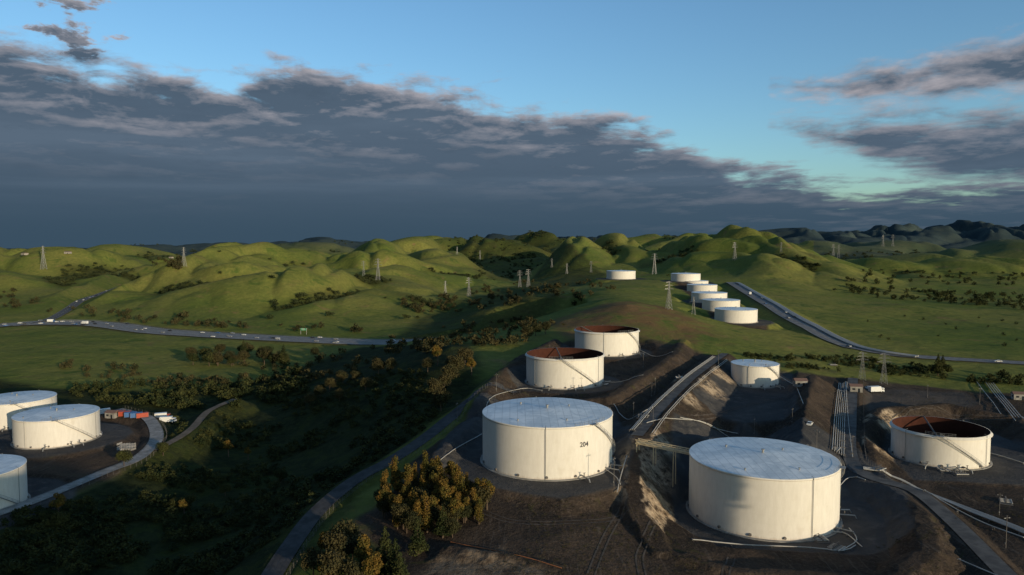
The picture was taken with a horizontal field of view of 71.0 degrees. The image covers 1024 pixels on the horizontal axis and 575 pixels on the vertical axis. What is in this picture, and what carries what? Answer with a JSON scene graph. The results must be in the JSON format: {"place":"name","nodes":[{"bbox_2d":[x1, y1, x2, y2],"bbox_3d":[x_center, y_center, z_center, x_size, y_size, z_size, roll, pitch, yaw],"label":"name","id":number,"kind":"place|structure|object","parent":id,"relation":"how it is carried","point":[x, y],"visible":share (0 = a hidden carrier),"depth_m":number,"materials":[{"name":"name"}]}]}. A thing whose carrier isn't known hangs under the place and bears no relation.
{"place":"outdoors","nodes":[
{"label":"outdoors","id":0,"kind":"place"},
{"bbox_2d":[9,287,115,325],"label":"hill road","id":1,"kind":"structure","parent":0,"point":[67,309],"depth_m":931.20,"materials":[{"name":"asphalt"}]},
{"bbox_2d":[0,408,163,515],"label":"plant road","id":2,"kind":"structure","parent":0,"point":[155,430],"depth_m":308.61,"materials":[{"name":"asphalt"}]},
{"bbox_2d":[261,382,516,574],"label":"access road","id":3,"kind":"structure","parent":0,"point":[284,555],"depth_m":235.11,"materials":[{"name":"asphalt"}]},
{"bbox_2d":[0,220,1023,574],"bbox_3d":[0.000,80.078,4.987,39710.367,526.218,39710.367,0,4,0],"label":"terrain","id":4,"kind":"structure","parent":0,"point":[32,358],"depth_m":447.31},
{"bbox_2d":[0,453,30,509],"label":"storage tank","id":5,"kind":"object","parent":4,"relation":"on","point":[13,481],"visible":0.87,"depth_m":264.63,"materials":[{"name":"metal"}]},
{"bbox_2d":[0,390,56,431],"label":"storage tank","id":6,"kind":"object","parent":4,"relation":"on","point":[12,404],"visible":0.58,"depth_m":376.04,"materials":[{"name":"metal"}]},
{"bbox_2d":[10,403,102,451],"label":"storage tank","id":7,"kind":"object","parent":4,"relation":"on","point":[52,427],"visible":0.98,"depth_m":335.49,"materials":[{"name":"metal"}]},
{"bbox_2d":[48,493,65,511],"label":"bay tree","id":8,"kind":"object","parent":4,"relation":"on","point":[59,501],"visible":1,"depth_m":254.31,"materials":[{"name":"green plant"}]},
{"bbox_2d":[3,406,166,517],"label":"chain link fence","id":9,"kind":"object","parent":4,"relation":"on","point":[108,471],"visible":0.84,"depth_m":300.66,"materials":[{"name":"metal"}]},
{"bbox_2d":[104,410,117,418],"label":"equipment shed","id":10,"kind":"structure","parent":4,"relation":"on","point":[112,414],"depth_m":393.44,"materials":[{"name":"concrete"}]},
{"bbox_2d":[115,449,133,465],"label":"bay tree","id":11,"kind":"object","parent":4,"relation":"on","point":[123,455],"visible":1,"depth_m":309.39,"materials":[{"name":"green plant"}]},
{"bbox_2d":[155,442,168,455],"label":"bay tree","id":12,"kind":"object","parent":4,"relation":"on","point":[163,446],"visible":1,"depth_m":327.86,"materials":[{"name":"green plant"}]},
{"bbox_2d":[153,399,235,449],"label":"dirt track","id":13,"kind":"structure","parent":4,"relation":"on","point":[198,421],"depth_m":369.92,"materials":[{"name":"soil"}]},
{"bbox_2d":[0,319,412,344],"bbox_3d":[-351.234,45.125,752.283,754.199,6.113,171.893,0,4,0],"label":"freeway","id":14,"kind":"structure","parent":4,"relation":"on","point":[123,326],"depth_m":739.94,"materials":[{"name":"asphalt"}]},
{"bbox_2d":[0,364,446,574],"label":"valley shrubs","id":15,"kind":"object","parent":4,"relation":"on","point":[82,555],"visible":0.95,"depth_m":273.85,"materials":[{"name":"green plant"}]},
{"bbox_2d":[257,347,271,364],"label":"roadside tree","id":16,"kind":"object","parent":4,"relation":"on","point":[266,352],"visible":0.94,"depth_m":579.10,"materials":[{"name":"green plant"}]},
{"bbox_2d":[277,344,290,365],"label":"roadside tree","id":17,"kind":"object","parent":4,"relation":"on","point":[283,359],"visible":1,"depth_m":563.60,"materials":[{"name":"green plant"}]},
{"bbox_2d":[0,255,615,388],"bbox_3d":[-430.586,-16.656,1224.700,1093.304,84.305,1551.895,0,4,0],"label":"valley trees","id":18,"kind":"object","parent":4,"relation":"on","point":[428,344],"visible":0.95,"depth_m":590.86,"materials":[{"name":"green plant"}]},
{"bbox_2d":[299,545,322,574],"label":"oak tree","id":19,"kind":"object","parent":4,"relation":"on","point":[309,561],"visible":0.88,"depth_m":182.43,"materials":[{"name":"green plant"}]},
{"bbox_2d":[314,385,326,395],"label":"oak tree","id":20,"kind":"object","parent":4,"relation":"on","point":[319,390],"visible":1,"depth_m":411.18,"materials":[{"name":"green plant"}]},
{"bbox_2d":[316,531,329,551],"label":"oak tree","id":21,"kind":"object","parent":4,"relation":"on","point":[319,541],"visible":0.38,"depth_m":189.35,"materials":[{"name":"green plant"}]},
{"bbox_2d":[324,378,337,391],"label":"oak tree","id":22,"kind":"object","parent":4,"relation":"on","point":[331,382],"visible":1,"depth_m":424.91,"materials":[{"name":"green plant"}]},
{"bbox_2d":[316,547,350,574],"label":"oak tree","id":23,"kind":"object","parent":4,"relation":"on","point":[336,560],"visible":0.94,"depth_m":175.60,"materials":[{"name":"green plant"}]},
{"bbox_2d":[321,531,354,556],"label":"oak tree","id":24,"kind":"object","parent":4,"relation":"on","point":[338,541],"visible":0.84,"depth_m":185.70,"materials":[{"name":"green plant"}]},
{"bbox_2d":[335,370,348,383],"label":"oak tree","id":25,"kind":"object","parent":4,"relation":"on","point":[342,375],"visible":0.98,"depth_m":434.46,"materials":[{"name":"green plant"}]},
{"bbox_2d":[328,518,362,550],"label":"oak tree","id":26,"kind":"object","parent":4,"relation":"on","point":[350,527],"visible":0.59,"depth_m":192.52,"materials":[{"name":"green plant"}]},
{"bbox_2d":[341,534,358,557],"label":"oak tree","id":27,"kind":"object","parent":4,"relation":"on","point":[352,544],"visible":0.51,"depth_m":186.91,"materials":[{"name":"green plant"}]},
{"bbox_2d":[339,558,366,574],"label":"oak tree","id":28,"kind":"object","parent":4,"relation":"on","point":[354,567],"visible":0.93,"depth_m":173.90,"materials":[{"name":"green plant"}]},
{"bbox_2d":[353,534,372,573],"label":"oak tree","id":29,"kind":"object","parent":4,"relation":"on","point":[362,550],"visible":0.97,"depth_m":180.49,"materials":[{"name":"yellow plant"}]},
{"bbox_2d":[359,377,373,391],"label":"oak tree","id":30,"kind":"object","parent":4,"relation":"on","point":[367,381],"visible":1,"depth_m":399.31,"materials":[{"name":"green plant"}]},
{"bbox_2d":[361,552,383,574],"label":"oak tree","id":31,"kind":"object","parent":4,"relation":"on","point":[372,564],"visible":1,"depth_m":173.12,"materials":[{"name":"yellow plant"}]},
{"bbox_2d":[371,357,385,373],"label":"oak tree","id":32,"kind":"object","parent":4,"relation":"on","point":[377,364],"visible":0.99,"depth_m":432.37,"materials":[{"name":"green plant"}]},
{"bbox_2d":[376,544,389,574],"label":"pine tree","id":33,"kind":"object","parent":4,"relation":"on","point":[383,569],"visible":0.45,"depth_m":178.50,"materials":[{"name":"green plant"}]},
{"bbox_2d":[376,485,391,516],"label":"golden eucalyptus tree","id":34,"kind":"object","parent":4,"relation":"on","point":[384,493],"visible":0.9,"depth_m":212.80,"materials":[{"name":"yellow plant"}]},
{"bbox_2d":[375,526,393,561],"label":"pine tree","id":35,"kind":"object","parent":4,"relation":"on","point":[387,545],"visible":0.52,"depth_m":184.25,"materials":[{"name":"green plant"}]},
{"bbox_2d":[385,358,398,371],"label":"oak tree","id":36,"kind":"object","parent":4,"relation":"on","point":[391,362],"visible":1,"depth_m":429.10,"materials":[{"name":"green plant"}]},
{"bbox_2d":[389,455,400,490],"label":"golden eucalyptus tree","id":37,"kind":"object","parent":4,"relation":"on","point":[395,473],"visible":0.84,"depth_m":226.92,"materials":[{"name":"yellow plant"}]},
{"bbox_2d":[382,538,409,574],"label":"pine tree","id":38,"kind":"object","parent":4,"relation":"on","point":[394,554],"visible":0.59,"depth_m":175.54,"materials":[{"name":"green plant"}]},
{"bbox_2d":[392,479,402,493],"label":"golden eucalyptus tree","id":39,"kind":"object","parent":4,"relation":"on","point":[397,485],"visible":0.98,"depth_m":222.40,"materials":[{"name":"green plant"}]},
{"bbox_2d":[392,552,406,574],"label":"pine tree","id":40,"kind":"object","parent":4,"relation":"on","point":[399,568],"visible":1,"depth_m":172.57,"materials":[{"name":"green plant"}]},
{"bbox_2d":[390,503,411,528],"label":"golden eucalyptus tree","id":41,"kind":"object","parent":4,"relation":"on","point":[402,509],"visible":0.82,"depth_m":202.54,"materials":[{"name":"green plant"}]},
{"bbox_2d":[286,383,519,574],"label":"chain link fence","id":42,"kind":"object","parent":4,"relation":"on","point":[381,471],"visible":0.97,"depth_m":248.63,"materials":[{"name":"metal"}]},
{"bbox_2d":[400,471,411,497],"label":"golden eucalyptus tree","id":43,"kind":"object","parent":4,"relation":"on","point":[407,482],"visible":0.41,"depth_m":218.85,"materials":[{"name":"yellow plant"}]},
{"bbox_2d":[400,463,416,480],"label":"golden eucalyptus tree","id":44,"kind":"object","parent":4,"relation":"on","point":[408,470],"visible":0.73,"depth_m":223.20,"materials":[{"name":"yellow plant"}]},
{"bbox_2d":[408,487,417,507],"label":"golden eucalyptus tree","id":45,"kind":"object","parent":4,"relation":"on","point":[413,499],"visible":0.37,"depth_m":205.27,"materials":[{"name":"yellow plant"}]},
{"bbox_2d":[403,509,424,529],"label":"golden eucalyptus tree","id":46,"kind":"object","parent":4,"relation":"on","point":[412,518],"visible":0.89,"depth_m":198.81,"materials":[{"name":"green plant"}]},
{"bbox_2d":[407,518,429,555],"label":"pine tree","id":47,"kind":"object","parent":4,"relation":"on","point":[418,542],"visible":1,"depth_m":189.17,"materials":[{"name":"green plant"}]},
{"bbox_2d":[420,450,430,480],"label":"golden eucalyptus tree","id":48,"kind":"object","parent":4,"relation":"on","point":[426,464],"visible":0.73,"depth_m":225.71,"materials":[{"name":"yellow plant"}]},
{"bbox_2d":[421,494,434,532],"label":"golden eucalyptus tree","id":49,"kind":"object","parent":4,"relation":"on","point":[427,509],"visible":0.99,"depth_m":200.13,"materials":[{"name":"yellow plant"}]},
{"bbox_2d":[421,357,434,371],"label":"oak tree","id":50,"kind":"object","parent":4,"relation":"on","point":[427,362],"visible":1,"depth_m":399.19,"materials":[{"name":"green plant"}]},
{"bbox_2d":[426,377,444,392],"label":"oak tree","id":51,"kind":"object","parent":4,"relation":"on","point":[435,383],"visible":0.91,"depth_m":344.98,"materials":[{"name":"green plant"}]},
{"bbox_2d":[428,504,445,529],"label":"golden eucalyptus tree","id":52,"kind":"object","parent":4,"relation":"on","point":[435,513],"visible":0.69,"depth_m":200.83,"materials":[{"name":"green plant"}]},
{"bbox_2d":[432,345,441,364],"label":"oak tree","id":53,"kind":"object","parent":4,"relation":"on","point":[436,351],"visible":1,"depth_m":408.83,"materials":[{"name":"green plant"}]},
{"bbox_2d":[431,386,451,410],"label":"oak tree","id":54,"kind":"object","parent":4,"relation":"on","point":[440,396],"visible":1,"depth_m":321.13,"materials":[{"name":"green plant"}]},
{"bbox_2d":[432,504,453,537],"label":"pine tree","id":55,"kind":"object","parent":4,"relation":"on","point":[442,516],"visible":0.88,"depth_m":195.59,"materials":[{"name":"green plant"}]},
{"bbox_2d":[438,373,452,389],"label":"oak tree","id":56,"kind":"object","parent":4,"relation":"on","point":[445,378],"visible":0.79,"depth_m":357.44,"materials":[{"name":"green plant"}]},
{"bbox_2d":[442,486,451,510],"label":"golden eucalyptus tree","id":57,"kind":"object","parent":4,"relation":"on","point":[446,493],"visible":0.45,"depth_m":203.67,"materials":[{"name":"yellow plant"}]},
{"bbox_2d":[440,363,459,384],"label":"oak tree","id":58,"kind":"object","parent":4,"relation":"on","point":[452,370],"visible":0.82,"depth_m":366.69,"materials":[{"name":"green plant"}]},
{"bbox_2d":[445,461,457,477],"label":"golden eucalyptus tree","id":59,"kind":"object","parent":4,"relation":"on","point":[448,470],"visible":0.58,"depth_m":226.85,"materials":[{"name":"yellow plant"}]},
{"bbox_2d":[443,518,461,537],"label":"golden eucalyptus tree","id":60,"kind":"object","parent":4,"relation":"on","point":[453,524],"visible":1,"depth_m":194.33,"materials":[{"name":"green plant"}]},
{"bbox_2d":[445,505,464,519],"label":"golden eucalyptus tree","id":61,"kind":"object","parent":4,"relation":"on","point":[457,514],"visible":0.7,"depth_m":200.28,"materials":[{"name":"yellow plant"}]},
{"bbox_2d":[447,354,465,374],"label":"oak tree","id":62,"kind":"object","parent":4,"relation":"on","point":[457,363],"visible":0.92,"depth_m":382.99,"materials":[{"name":"green plant"}]},
{"bbox_2d":[448,498,464,520],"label":"golden eucalyptus tree","id":63,"kind":"object","parent":4,"relation":"on","point":[456,504],"visible":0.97,"depth_m":200.62,"materials":[{"name":"yellow plant"}]},
{"bbox_2d":[452,464,463,484],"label":"golden eucalyptus tree","id":64,"kind":"object","parent":4,"relation":"on","point":[457,471],"visible":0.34,"depth_m":218.40,"materials":[{"name":"yellow plant"}]},
{"bbox_2d":[454,472,467,498],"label":"golden eucalyptus tree","id":65,"kind":"object","parent":4,"relation":"on","point":[460,484],"visible":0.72,"depth_m":211.21,"materials":[{"name":"yellow plant"}]},
{"bbox_2d":[457,347,473,360],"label":"oak tree","id":66,"kind":"object","parent":4,"relation":"on","point":[466,352],"visible":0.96,"depth_m":402.31,"materials":[{"name":"green plant"}]},
{"bbox_2d":[460,504,474,522],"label":"golden eucalyptus tree","id":67,"kind":"object","parent":4,"relation":"on","point":[468,511],"visible":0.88,"depth_m":201.99,"materials":[{"name":"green plant"}]},
{"bbox_2d":[474,496,483,524],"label":"golden eucalyptus tree","id":68,"kind":"object","parent":4,"relation":"on","point":[478,511],"visible":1,"depth_m":200.93,"materials":[{"name":"yellow plant"}]},
{"bbox_2d":[469,485,493,503],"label":"golden eucalyptus tree","id":69,"kind":"object","parent":4,"relation":"on","point":[485,494],"visible":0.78,"depth_m":208.16,"materials":[{"name":"yellow plant"}]},
{"bbox_2d":[478,478,495,509],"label":"golden eucalyptus tree","id":70,"kind":"object","parent":4,"relation":"on","point":[487,483],"visible":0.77,"depth_m":209.84,"materials":[{"name":"yellow plant"}]},
{"bbox_2d":[451,542,561,568],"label":"pipeline","id":71,"kind":"object","parent":4,"relation":"on","point":[507,552],"visible":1,"depth_m":184.93,"materials":[{"name":"metal"}]},
{"bbox_2d":[520,325,534,340],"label":"oak tree","id":72,"kind":"object","parent":4,"relation":"on","point":[528,330],"visible":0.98,"depth_m":487.59,"materials":[{"name":"green plant"}]},
{"bbox_2d":[42,230,1016,322],"bbox_3d":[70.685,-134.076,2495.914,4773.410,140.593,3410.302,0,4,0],"label":"hillside oak woodland","id":73,"kind":"object","parent":4,"relation":"on","point":[60,280],"visible":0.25,"depth_m":1271.72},
{"bbox_2d":[480,396,622,482],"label":"storage tank","id":74,"kind":"object","parent":4,"relation":"on","point":[536,438],"visible":1,"depth_m":233.10,"materials":[{"name":"metal"}]},
{"bbox_2d":[525,347,604,390],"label":"open top storage tank","id":75,"kind":"object","parent":4,"relation":"on","point":[556,368],"visible":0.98,"depth_m":357.67,"materials":[{"name":"metal"}]},
{"bbox_2d":[574,325,644,356],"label":"open top storage tank","id":76,"kind":"object","parent":4,"relation":"on","point":[613,341],"visible":0.94,"depth_m":438.04,"materials":[{"name":"metal"}]},
{"bbox_2d":[606,270,635,279],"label":"storage tank","id":77,"kind":"object","parent":4,"relation":"on","point":[621,274],"visible":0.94,"depth_m":983.52,"materials":[{"name":"metal"}]},
{"bbox_2d":[635,438,689,486],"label":"pipe bridge","id":78,"kind":"structure","parent":4,"relation":"on","point":[672,449],"depth_m":242.67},
{"bbox_2d":[629,356,713,431],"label":"pipeline","id":79,"kind":"object","parent":4,"relation":"on","point":[689,373],"visible":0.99,"depth_m":319.97,"materials":[{"name":"paint"}]},
{"bbox_2d":[671,272,700,281],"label":"storage tank","id":80,"kind":"object","parent":4,"relation":"on","point":[680,277],"visible":0.91,"depth_m":934.65,"materials":[{"name":"metal"}]},
{"bbox_2d":[652,360,728,434],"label":"pipeline","id":81,"kind":"object","parent":4,"relation":"on","point":[686,392],"visible":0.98,"depth_m":322.54,"materials":[{"name":"paint"}]},
{"bbox_2d":[687,283,716,291],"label":"storage tank","id":82,"kind":"object","parent":4,"relation":"on","point":[700,287],"visible":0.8,"depth_m":865.79,"materials":[{"name":"metal"}]},
{"bbox_2d":[690,290,726,302],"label":"storage tank","id":83,"kind":"object","parent":4,"relation":"on","point":[699,295],"visible":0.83,"depth_m":735.30,"materials":[{"name":"metal"}]},
{"bbox_2d":[702,297,739,311],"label":"storage tank","id":84,"kind":"object","parent":4,"relation":"on","point":[710,304],"visible":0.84,"depth_m":694.29,"materials":[{"name":"metal"}]},
{"bbox_2d":[714,306,757,323],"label":"storage tank","id":85,"kind":"object","parent":4,"relation":"on","point":[740,315],"visible":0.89,"depth_m":614.32,"materials":[{"name":"metal"}]},
{"bbox_2d":[482,397,1005,574],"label":"wheel tracks","id":86,"kind":"object","parent":4,"relation":"on","point":[602,554],"visible":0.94,"depth_m":202.90},
{"bbox_2d":[488,359,1023,574],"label":"weeds","id":87,"kind":"object","parent":4,"relation":"on","point":[598,569],"visible":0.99,"depth_m":196.38,"materials":[{"name":"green plant"}]},
{"bbox_2d":[731,359,784,389],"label":"storage tank","id":88,"kind":"object","parent":4,"relation":"on","point":[755,373],"visible":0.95,"depth_m":383.18,"materials":[{"name":"metal"}]},
{"bbox_2d":[686,437,856,542],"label":"storage tank","id":89,"kind":"object","parent":4,"relation":"on","point":[767,489],"visible":0.99,"depth_m":211.19,"materials":[{"name":"metal"}]},
{"bbox_2d":[691,538,855,550],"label":"pipeline","id":90,"kind":"object","parent":4,"relation":"on","point":[774,545],"visible":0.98,"depth_m":201.47,"materials":[{"name":"paint"}]},
{"bbox_2d":[792,378,807,386],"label":"equipment shed","id":91,"kind":"structure","parent":4,"relation":"on","point":[799,382],"depth_m":363.06,"materials":[{"name":"concrete"}]},
{"bbox_2d":[736,282,918,356],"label":"pipeline","id":92,"kind":"object","parent":4,"relation":"on","point":[822,329],"visible":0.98,"depth_m":586.77,"materials":[{"name":"paint"}]},
{"bbox_2d":[826,541,846,552],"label":"valve manifold","id":93,"kind":"object","parent":4,"relation":"on","point":[836,546],"visible":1,"depth_m":199.99,"materials":[{"name":"paint"}]},
{"bbox_2d":[832,382,846,454],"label":"pipeline","id":94,"kind":"object","parent":4,"relation":"on","point":[842,421],"visible":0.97,"depth_m":313.56,"materials":[{"name":"paint"}]},
{"bbox_2d":[848,383,862,392],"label":"equipment shed","id":95,"kind":"structure","parent":4,"relation":"on","point":[856,388],"depth_m":375.53,"materials":[{"name":"concrete"}]},
{"bbox_2d":[727,282,1023,363],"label":"freeway","id":96,"kind":"structure","parent":4,"relation":"on","point":[776,309],"depth_m":585.90,"materials":[{"name":"asphalt"}]},
{"bbox_2d":[868,386,883,392],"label":"parked truck","id":97,"kind":"object","parent":4,"relation":"on","point":[873,389],"visible":1,"depth_m":387.94,"materials":[{"name":"white paint"}]},
{"bbox_2d":[743,269,1023,384],"bbox_3d":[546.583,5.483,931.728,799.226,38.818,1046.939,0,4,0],"label":"plain trees","id":98,"kind":"object","parent":4,"relation":"on","point":[918,368],"visible":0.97,"depth_m":477.13,"materials":[{"name":"green plant"}]},
{"bbox_2d":[930,354,944,374],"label":"pine tree","id":99,"kind":"object","parent":4,"relation":"on","point":[937,368],"visible":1,"depth_m":435.48,"materials":[{"name":"green plant"}]},
{"bbox_2d":[888,416,992,473],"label":"open top storage tank","id":100,"kind":"object","parent":4,"relation":"on","point":[938,442],"visible":1,"depth_m":275.91,"materials":[{"name":"metal"}]},
{"bbox_2d":[863,466,1023,533],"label":"pipeline","id":101,"kind":"object","parent":4,"relation":"on","point":[996,519],"visible":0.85,"depth_m":226.63,"materials":[{"name":"paint"}]},
{"bbox_2d":[923,490,1023,537],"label":"pipeline","id":102,"kind":"object","parent":4,"relation":"on","point":[994,527],"visible":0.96,"depth_m":220.07,"materials":[{"name":"paint"}]},
{"bbox_2d":[986,383,1023,418],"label":"pipeline","id":103,"kind":"object","parent":4,"relation":"on","point":[1004,398],"visible":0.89,"depth_m":372.84,"materials":[{"name":"paint"}]},
{"bbox_2d":[1010,391,1023,399],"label":"equipment shed","id":104,"kind":"structure","parent":4,"relation":"on","point":[1016,395],"depth_m":379.80,"materials":[{"name":"concrete"}]},
{"bbox_2d":[0,0,1023,248],"label":"sky","id":105,"kind":"structure","parent":0,"point":[125,122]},
{"bbox_2d":[631,353,728,435],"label":"service road","id":106,"kind":"structure","parent":0,"point":[655,413],"depth_m":313.44,"materials":[{"name":"asphalt"}]},
{"bbox_2d":[842,378,1016,574],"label":"service road","id":107,"kind":"structure","parent":0,"point":[992,560],"depth_m":228.84,"materials":[{"name":"asphalt"}]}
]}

